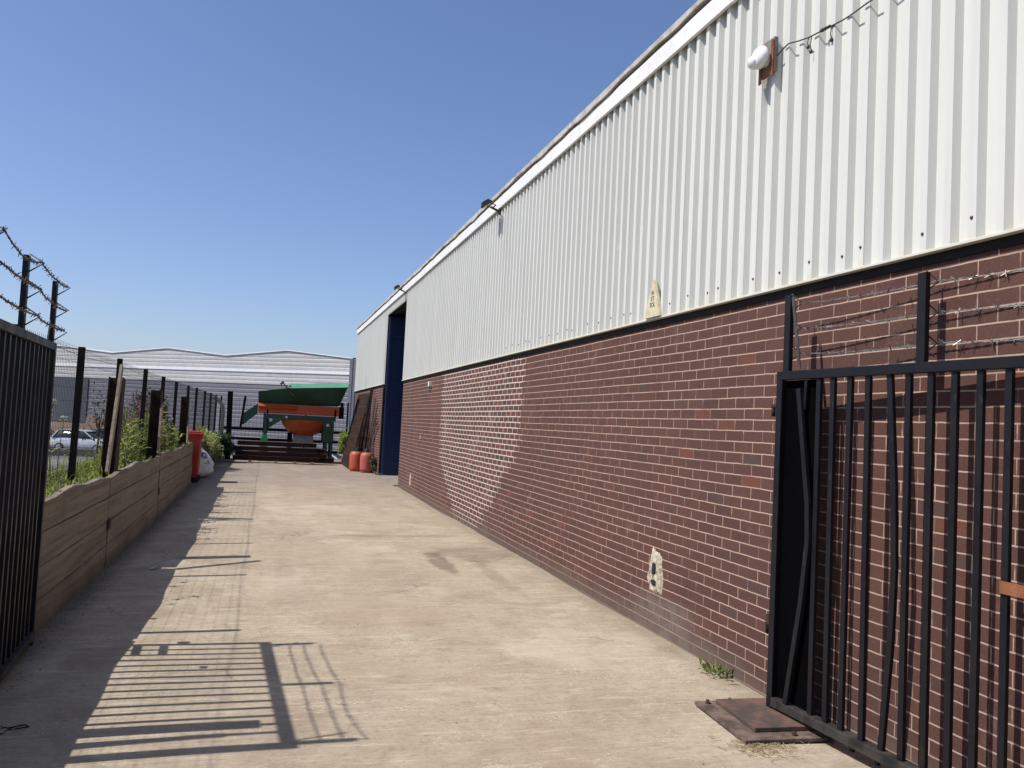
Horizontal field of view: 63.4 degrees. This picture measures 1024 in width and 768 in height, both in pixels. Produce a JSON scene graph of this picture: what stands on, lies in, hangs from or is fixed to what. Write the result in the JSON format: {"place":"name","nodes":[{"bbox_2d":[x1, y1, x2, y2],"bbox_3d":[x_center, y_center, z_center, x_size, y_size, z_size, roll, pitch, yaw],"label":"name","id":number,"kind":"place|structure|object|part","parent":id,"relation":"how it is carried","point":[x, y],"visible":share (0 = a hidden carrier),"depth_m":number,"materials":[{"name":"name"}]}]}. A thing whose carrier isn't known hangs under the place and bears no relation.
{"place":"outdoors","nodes":[
{"label":"outdoors","id":0,"kind":"place"},
{"bbox_2d":[48,414,69,493],"bbox_3d":[-4.093,0.643,7.412,0.225,0.829,0.347,4,-3,-15],"label":"white flower stem","id":1,"kind":"object","parent":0,"point":[58,455],"visible":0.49,"depth_m":7.48,"materials":[{"name":"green plant"}]},
{"bbox_2d":[50,448,101,456],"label":"kerb wall","id":2,"kind":"structure","parent":0,"point":[91,451],"depth_m":50.92,"materials":[{"name":"concrete"}]},
{"bbox_2d":[47,438,217,491],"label":"embankment","id":3,"kind":"structure","parent":0,"point":[202,446],"depth_m":21.42,"materials":[{"name":"plant"}]},
{"bbox_2d":[64,456,82,483],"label":"weed","id":4,"kind":"object","parent":3,"relation":"on","point":[77,470],"visible":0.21,"depth_m":7.88,"materials":[{"name":"green plant"}]},
{"bbox_2d":[78,457,92,477],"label":"weed","id":5,"kind":"object","parent":3,"relation":"on","point":[85,468],"visible":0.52,"depth_m":9.05,"materials":[{"name":"green plant"}]},
{"bbox_2d":[14,324,217,494],"bbox_3d":[-6.255,0.869,15.055,0.070,1.974,28.235,4,-3,-16],"label":"fence","id":6,"kind":"object","parent":3,"relation":"on","point":[75,429],"visible":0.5,"depth_m":8.94,"materials":[{"name":"grey metal"}]},
{"bbox_2d":[119,421,134,467],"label":"weed","id":7,"kind":"object","parent":3,"relation":"on","point":[124,456],"visible":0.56,"depth_m":10.17,"materials":[{"name":"green plant"}]},
{"bbox_2d":[119,420,137,464],"bbox_3d":[-4.872,0.802,10.485,0.319,0.712,0.367,0,-4,30],"label":"weed","id":8,"kind":"object","parent":3,"relation":"on","point":[128,444],"visible":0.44,"depth_m":10.50,"materials":[{"name":"green plant"}]},
{"bbox_2d":[121,405,135,452],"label":"weed","id":9,"kind":"object","parent":3,"relation":"on","point":[125,425],"visible":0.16,"depth_m":11.07,"materials":[{"name":"green plant"}]},
{"bbox_2d":[120,439,138,463],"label":"weed","id":10,"kind":"object","parent":3,"relation":"on","point":[130,457],"visible":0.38,"depth_m":10.73,"materials":[{"name":"green plant"}]},
{"bbox_2d":[121,422,138,461],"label":"weed","id":11,"kind":"object","parent":3,"relation":"on","point":[129,440],"visible":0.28,"depth_m":10.70,"materials":[{"name":"green plant"}]},
{"bbox_2d":[125,412,144,460],"bbox_3d":[-5.066,0.769,10.996,0.324,0.798,0.369,1,-3,34],"label":"weed","id":12,"kind":"object","parent":3,"relation":"on","point":[135,444],"visible":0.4,"depth_m":11.03,"materials":[{"name":"green plant"}]},
{"bbox_2d":[129,419,144,460],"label":"weed","id":13,"kind":"object","parent":3,"relation":"on","point":[140,441],"visible":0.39,"depth_m":11.67,"materials":[{"name":"green plant"}]},
{"bbox_2d":[128,399,145,432],"bbox_3d":[-5.917,0.777,13.023,0.282,1.062,0.378,6,-7,8],"label":"willowherb","id":14,"kind":"object","parent":3,"relation":"on","point":[129,413],"visible":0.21,"depth_m":12.95,"materials":[{"name":"green plant"}]},
{"bbox_2d":[127,413,150,458],"bbox_3d":[-5.377,0.804,11.783,0.445,0.784,0.473,6,-4,-44],"label":"weed","id":15,"kind":"object","parent":3,"relation":"on","point":[139,440],"visible":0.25,"depth_m":11.78,"materials":[{"name":"green plant"}]},
{"bbox_2d":[130,406,148,455],"bbox_3d":[-5.502,0.726,12.235,0.352,0.990,0.406,2,-3,25],"label":"weed","id":16,"kind":"object","parent":3,"relation":"on","point":[145,429],"visible":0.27,"depth_m":12.29,"materials":[{"name":"green plant"}]},
{"bbox_2d":[132,390,149,421],"bbox_3d":[-6.140,0.719,13.693,0.440,1.217,0.314,3,-3,-10],"label":"willowherb","id":17,"kind":"object","parent":3,"relation":"on","point":[137,403],"visible":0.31,"depth_m":13.74,"materials":[{"name":"green plant"}]},
{"bbox_2d":[160,425,170,448],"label":"weed","id":18,"kind":"object","parent":3,"relation":"on","point":[163,440],"visible":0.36,"depth_m":14.28,"materials":[{"name":"green plant"}]},
{"bbox_2d":[162,406,183,453],"bbox_3d":[-6.340,0.872,15.324,0.491,0.934,0.436,-1,0,-13],"label":"weed","id":19,"kind":"object","parent":3,"relation":"on","point":[172,433],"visible":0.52,"depth_m":15.36,"materials":[{"name":"green plant"}]},
{"bbox_2d":[167,424,182,445],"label":"weed","id":20,"kind":"object","parent":3,"relation":"on","point":[175,435],"visible":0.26,"depth_m":15.74,"materials":[{"name":"green plant"}]},
{"bbox_2d":[215,397,224,458],"bbox_3d":[-10.013,1.510,28.184,0.398,2.241,0.120,4,-3,-16],"label":"cranked post","id":21,"kind":"object","parent":3,"relation":"on","point":[219,401],"visible":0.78,"depth_m":28.18,"materials":[{"name":"metal"}]},
{"bbox_2d":[48,447,342,473],"bbox_3d":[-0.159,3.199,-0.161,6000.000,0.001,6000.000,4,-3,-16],"label":"ground","id":22,"kind":"structure","parent":0,"point":[61,460],"depth_m":46.74,"materials":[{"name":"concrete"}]},
{"bbox_2d":[50,429,102,449],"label":"parked car","id":23,"kind":"object","parent":22,"relation":"on","point":[90,434],"visible":0.28,"depth_m":54.83,"materials":[{"name":"silver metal"}]},
{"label":"window","id":24,"kind":"part","parent":23,"relation":"part of","materials":[{"name":"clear glass"}]},
{"bbox_2d":[81,381,106,456],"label":"young tree","id":25,"kind":"object","parent":22,"relation":"on","point":[99,428],"visible":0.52,"depth_m":50.73,"materials":[{"name":"green plant"}]},
{"bbox_2d":[127,387,171,425],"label":"young tree","id":26,"kind":"object","parent":22,"relation":"on","point":[148,393],"visible":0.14,"depth_m":53.82,"materials":[{"name":"green plant"}]},
{"bbox_2d":[51,345,355,450],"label":"distant warehouse","id":27,"kind":"structure","parent":22,"relation":"on","point":[248,375],"depth_m":78.62,"materials":[{"name":"metal"}]},
{"bbox_2d":[326,450,341,458],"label":"parked car","id":28,"kind":"object","parent":22,"relation":"on","point":[338,457],"depth_m":41.86,"materials":[{"name":"white paint"}]},
{"bbox_2d":[0,0,697,363],"label":"sky","id":29,"kind":"structure","parent":0,"point":[225,177],"materials":[{"name":"blue"}]},
{"bbox_2d":[0,455,887,767],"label":"yard","id":30,"kind":"structure","parent":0,"point":[308,633],"depth_m":5.57,"materials":[{"name":"concrete"}]},
{"bbox_2d":[0,724,29,734],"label":"wire coil","id":31,"kind":"object","parent":30,"relation":"on","point":[27,726],"visible":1,"depth_m":4.06,"materials":[{"name":"black metal"}]},
{"bbox_2d":[0,225,69,682],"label":"yard gate","id":32,"kind":"structure","parent":30,"relation":"on","point":[27,365],"depth_m":4.85,"materials":[{"name":"black metal"}]},
{"bbox_2d":[3,489,196,696],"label":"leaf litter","id":33,"kind":"object","parent":30,"relation":"on","point":[97,585],"visible":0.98,"depth_m":7.37,"materials":[{"name":"brown plant"}]},
{"bbox_2d":[35,377,192,633],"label":"retaining wall","id":34,"kind":"structure","parent":30,"relation":"on","point":[92,529],"depth_m":8.39,"materials":[{"name":"brown wood"}]},
{"bbox_2d":[105,364,123,473],"bbox_3d":[-4.055,0.346,8.456,0.030,1.122,0.546,4,-3,-18],"label":"plank","id":35,"kind":"object","parent":34,"relation":"on","point":[113,424],"visible":1,"depth_m":8.42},
{"bbox_2d":[157,402,162,454],"bbox_3d":[-5.140,0.646,12.100,0.037,0.761,0.345,4,-3,-22],"label":"plank","id":36,"kind":"object","parent":34,"relation":"on","point":[159,431],"visible":1,"depth_m":12.06,"materials":[{"name":"wood"}]},
{"bbox_2d":[186,416,188,443],"bbox_3d":[-6.417,0.924,16.398,0.039,0.567,0.340,4,-3,-22],"label":"plank","id":37,"kind":"object","parent":34,"relation":"on","point":[187,431],"visible":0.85,"depth_m":16.36,"materials":[{"name":"wood"}]},
{"bbox_2d":[177,431,205,482],"bbox_3d":[-7.199,1.616,18.526,0.605,1.134,0.550,4,-3,-16],"label":"wheelie bin","id":38,"kind":"object","parent":30,"relation":"on","point":[195,438],"visible":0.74,"depth_m":18.34,"materials":[{"name":"red plastic"}]},
{"bbox_2d":[199,447,213,477],"bbox_3d":[-7.625,1.785,19.744,1.002,0.860,1.016,4,-3,-16],"label":"bulk bag","id":39,"kind":"object","parent":30,"relation":"on","point":[206,469],"visible":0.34,"depth_m":19.60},
{"bbox_2d":[190,425,223,461],"bbox_3d":[-8.370,1.771,22.605,0.954,1.325,2.066,4,-3,-16],"label":"shrub","id":40,"kind":"object","parent":30,"relation":"on","point":[214,443],"visible":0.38,"depth_m":22.58,"materials":[{"name":"green plant"}]},
{"bbox_2d":[213,431,235,461],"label":"shrub","id":41,"kind":"object","parent":30,"relation":"on","point":[226,442],"visible":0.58,"depth_m":26.14,"materials":[{"name":"green plant"}]},
{"bbox_2d":[225,391,232,458],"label":"steel column","id":42,"kind":"structure","parent":30,"relation":"on","point":[229,412],"depth_m":27.95,"materials":[{"name":"black metal"}]},
{"bbox_2d":[218,396,348,459],"bbox_3d":[-8.191,1.741,30.107,4.680,2.350,0.130,4,-3,-16],"label":"fence","id":43,"kind":"object","parent":30,"relation":"on","point":[282,430],"visible":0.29,"depth_m":29.88,"materials":[{"name":"black metal"}]},
{"bbox_2d":[239,381,349,462],"bbox_3d":[-7.483,1.271,28.414,3.502,2.788,1.710,4,-3,-16],"label":"hopper machine","id":44,"kind":"object","parent":30,"relation":"on","point":[300,401],"visible":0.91,"depth_m":28.00,"materials":[{"name":"green paint"}]},
{"bbox_2d":[336,428,348,453],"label":"shrub","id":45,"kind":"object","parent":30,"relation":"on","point":[342,441],"visible":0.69,"depth_m":29.89,"materials":[{"name":"green plant"}]},
{"bbox_2d":[341,395,368,468],"bbox_3d":[-5.137,1.493,27.017,0.590,2.346,3.640,4,-3,-16],"label":"leaning grid","id":46,"kind":"object","parent":30,"relation":"on","point":[354,431],"visible":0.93,"depth_m":26.90,"materials":[{"name":"brown metal"}]},
{"bbox_2d":[349,447,361,470],"bbox_3d":[-4.678,2.260,24.881,0.396,0.700,0.396,5,-4,-37],"label":"gas cylinder","id":47,"kind":"object","parent":30,"relation":"on","point":[354,460],"visible":0.86,"depth_m":24.71,"materials":[{"name":"orange paint"}]},
{"bbox_2d":[344,393,368,456],"bbox_3d":[-5.204,1.488,27.389,0.510,2.386,3.882,4,-3,-16],"label":"leaning grid","id":48,"kind":"object","parent":30,"relation":"on","point":[363,395],"visible":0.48,"depth_m":28.13,"materials":[{"name":"brown metal"}]},
{"bbox_2d":[356,401,365,447],"bbox_3d":[-5.211,1.558,27.577,0.409,2.264,3.948,4,-3,-16],"label":"leaning grid","id":49,"kind":"object","parent":30,"relation":"on","point":[360,432],"visible":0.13,"depth_m":26.10,"materials":[{"name":"brown metal"}]},
{"bbox_2d":[360,387,372,451],"bbox_3d":[-4.500,1.362,25.305,0.060,2.559,0.457,1,-4,35],"label":"steel pole","id":50,"kind":"object","parent":30,"relation":"on","point":[366,420],"visible":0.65,"depth_m":25.33,"materials":[{"name":"black metal"}]},
{"bbox_2d":[360,449,373,472],"bbox_3d":[-4.288,2.258,24.475,0.396,0.700,0.396,6,-4,-44],"label":"gas cylinder","id":51,"kind":"object","parent":30,"relation":"on","point":[365,464],"visible":0.97,"depth_m":24.31,"materials":[{"name":"red paint"}]},
{"bbox_2d":[365,388,372,448],"bbox_3d":[-4.384,1.376,25.156,0.043,2.523,0.240,0,-4,43],"label":"steel pole","id":52,"kind":"object","parent":30,"relation":"on","point":[368,418],"visible":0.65,"depth_m":25.18,"materials":[{"name":"black metal"}]},
{"bbox_2d":[366,397,377,451],"bbox_3d":[-4.160,1.494,24.439,0.152,2.246,1.857,4,-3,-16],"label":"rebar bundle","id":53,"kind":"object","parent":30,"relation":"on","point":[372,429],"visible":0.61,"depth_m":24.64,"materials":[{"name":"metal"}]},
{"bbox_2d":[369,456,376,472],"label":"shrub","id":54,"kind":"object","parent":30,"relation":"on","point":[373,462],"visible":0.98,"depth_m":23.77,"materials":[{"name":"green plant"}]},
{"bbox_2d":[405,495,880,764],"bbox_3d":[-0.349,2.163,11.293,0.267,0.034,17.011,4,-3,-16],"label":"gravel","id":55,"kind":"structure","parent":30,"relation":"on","point":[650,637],"depth_m":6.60,"materials":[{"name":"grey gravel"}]},
{"bbox_2d":[354,0,1023,767],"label":"warehouse","id":56,"kind":"structure","parent":30,"relation":"on","point":[576,420],"depth_m":5.75,"materials":[{"name":"brick"}]},
{"bbox_2d":[381,316,405,475],"bbox_3d":[-3.086,0.349,23.303,0.950,4.450,0.098,4,-3,-16],"label":"door leaf","id":57,"kind":"structure","parent":56,"relation":"in","point":[396,339],"depth_m":23.21,"materials":[{"name":"blue paint"}]},
{"bbox_2d":[394,285,405,293],"bbox_3d":[-2.758,-2.307,20.292,0.283,0.197,0.410,4,-3,-16],"label":"floodlight","id":58,"kind":"object","parent":56,"relation":"attached to","point":[396,287],"visible":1,"depth_m":20.12,"materials":[{"name":"grey metal"}]},
{"bbox_2d":[481,199,500,214],"bbox_3d":[-0.327,-2.551,12.046,0.283,0.197,0.410,4,-3,-16],"label":"floodlight","id":59,"kind":"object","parent":56,"relation":"attached to","point":[485,203],"visible":1,"depth_m":11.92,"materials":[{"name":"grey metal"}]},
{"bbox_2d":[644,280,661,318],"bbox_3d":[1.188,-0.716,6.944,0.028,0.315,0.280,4,-3,-16],"label":"board sign","id":60,"kind":"object","parent":56,"relation":"attached to","point":[653,309],"visible":1,"depth_m":6.92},
{"bbox_2d":[747,36,777,85],"bbox_3d":[1.649,-2.142,5.482,0.139,0.270,0.169,4,-3,-16],"label":"dome lamp","id":61,"kind":"object","parent":56,"relation":"attached to","point":[763,59],"visible":1,"depth_m":5.44,"materials":[{"name":"white plastic"}]},
{"bbox_2d":[777,0,872,55],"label":"cable","id":62,"kind":"object","parent":56,"relation":"attached to","point":[821,31],"visible":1,"depth_m":4.95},
{"bbox_2d":[765,269,1023,767],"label":"yard gate","id":63,"kind":"structure","parent":56,"relation":"attached to","point":[791,616],"depth_m":4.17,"materials":[{"name":"black metal"}]},
{"bbox_2d":[697,656,733,678],"bbox_3d":[1.370,1.913,5.603,0.209,0.085,0.444,4,-3,-16],"label":"weed tuft","id":64,"kind":"object","parent":30,"relation":"on","point":[706,666],"visible":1,"depth_m":5.60,"materials":[{"name":"green plant"}]},
{"bbox_2d":[708,736,809,761],"bbox_3d":[1.345,1.890,4.340,0.649,0.020,0.379,4,-3,-16],"label":"straw","id":65,"kind":"object","parent":30,"relation":"on","point":[768,745],"visible":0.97,"depth_m":4.29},
{"bbox_2d":[695,698,835,743],"bbox_3d":[1.414,1.890,4.695,0.530,0.046,0.620,3,-3,-12],"label":"cover plate","id":66,"kind":"object","parent":30,"relation":"on","point":[750,720],"visible":0.74,"depth_m":4.57,"materials":[{"name":"orange metal"}]},
{"bbox_3d":[-6.579,2.603,27.229,0.090,0.078,0.640,4,-3,-16],"label":"timber bearer","id":67,"kind":"object","parent":30,"relation":"on","visible":0},
{"bbox_2d":[232,455,318,462],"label":"steel beam","id":68,"kind":"structure","parent":67,"relation":"on","point":[272,458],"depth_m":26.77,"materials":[{"name":"brown metal"}]},
{"bbox_2d":[242,451,326,457],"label":"steel beam","id":69,"kind":"structure","parent":68,"relation":"on","point":[281,454],"depth_m":26.87,"materials":[{"name":"brown metal"}]},
{"bbox_2d":[242,446,316,452],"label":"steel beam","id":70,"kind":"structure","parent":69,"relation":"on","point":[281,449],"depth_m":26.84,"materials":[{"name":"brown metal"}]},
{"bbox_2d":[237,440,316,447],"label":"steel beam","id":71,"kind":"structure","parent":70,"relation":"on","point":[282,444],"depth_m":26.87,"materials":[{"name":"brown metal"}]},
{"bbox_2d":[319,458,333,462],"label":"steel beam","id":72,"kind":"structure","parent":67,"relation":"on","point":[328,460],"depth_m":27.49,"materials":[{"name":"brown metal"}]},
{"bbox_2d":[235,450,317,454],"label":"steel beam","id":73,"kind":"structure","parent":72,"relation":"on","point":[238,452],"depth_m":26.74,"materials":[{"name":"brown metal"}]},
{"bbox_2d":[234,446,325,452],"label":"steel beam","id":74,"kind":"structure","parent":73,"relation":"on","point":[317,450],"depth_m":27.27,"materials":[{"name":"brown metal"}]},
{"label":"slope","id":75,"kind":"structure","parent":0,"visible":0},
{"bbox_2d":[45,431,341,497],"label":"grass","id":76,"kind":"structure","parent":75,"relation":"on","point":[82,480],"depth_m":8.55,"materials":[{"name":"green plant"}]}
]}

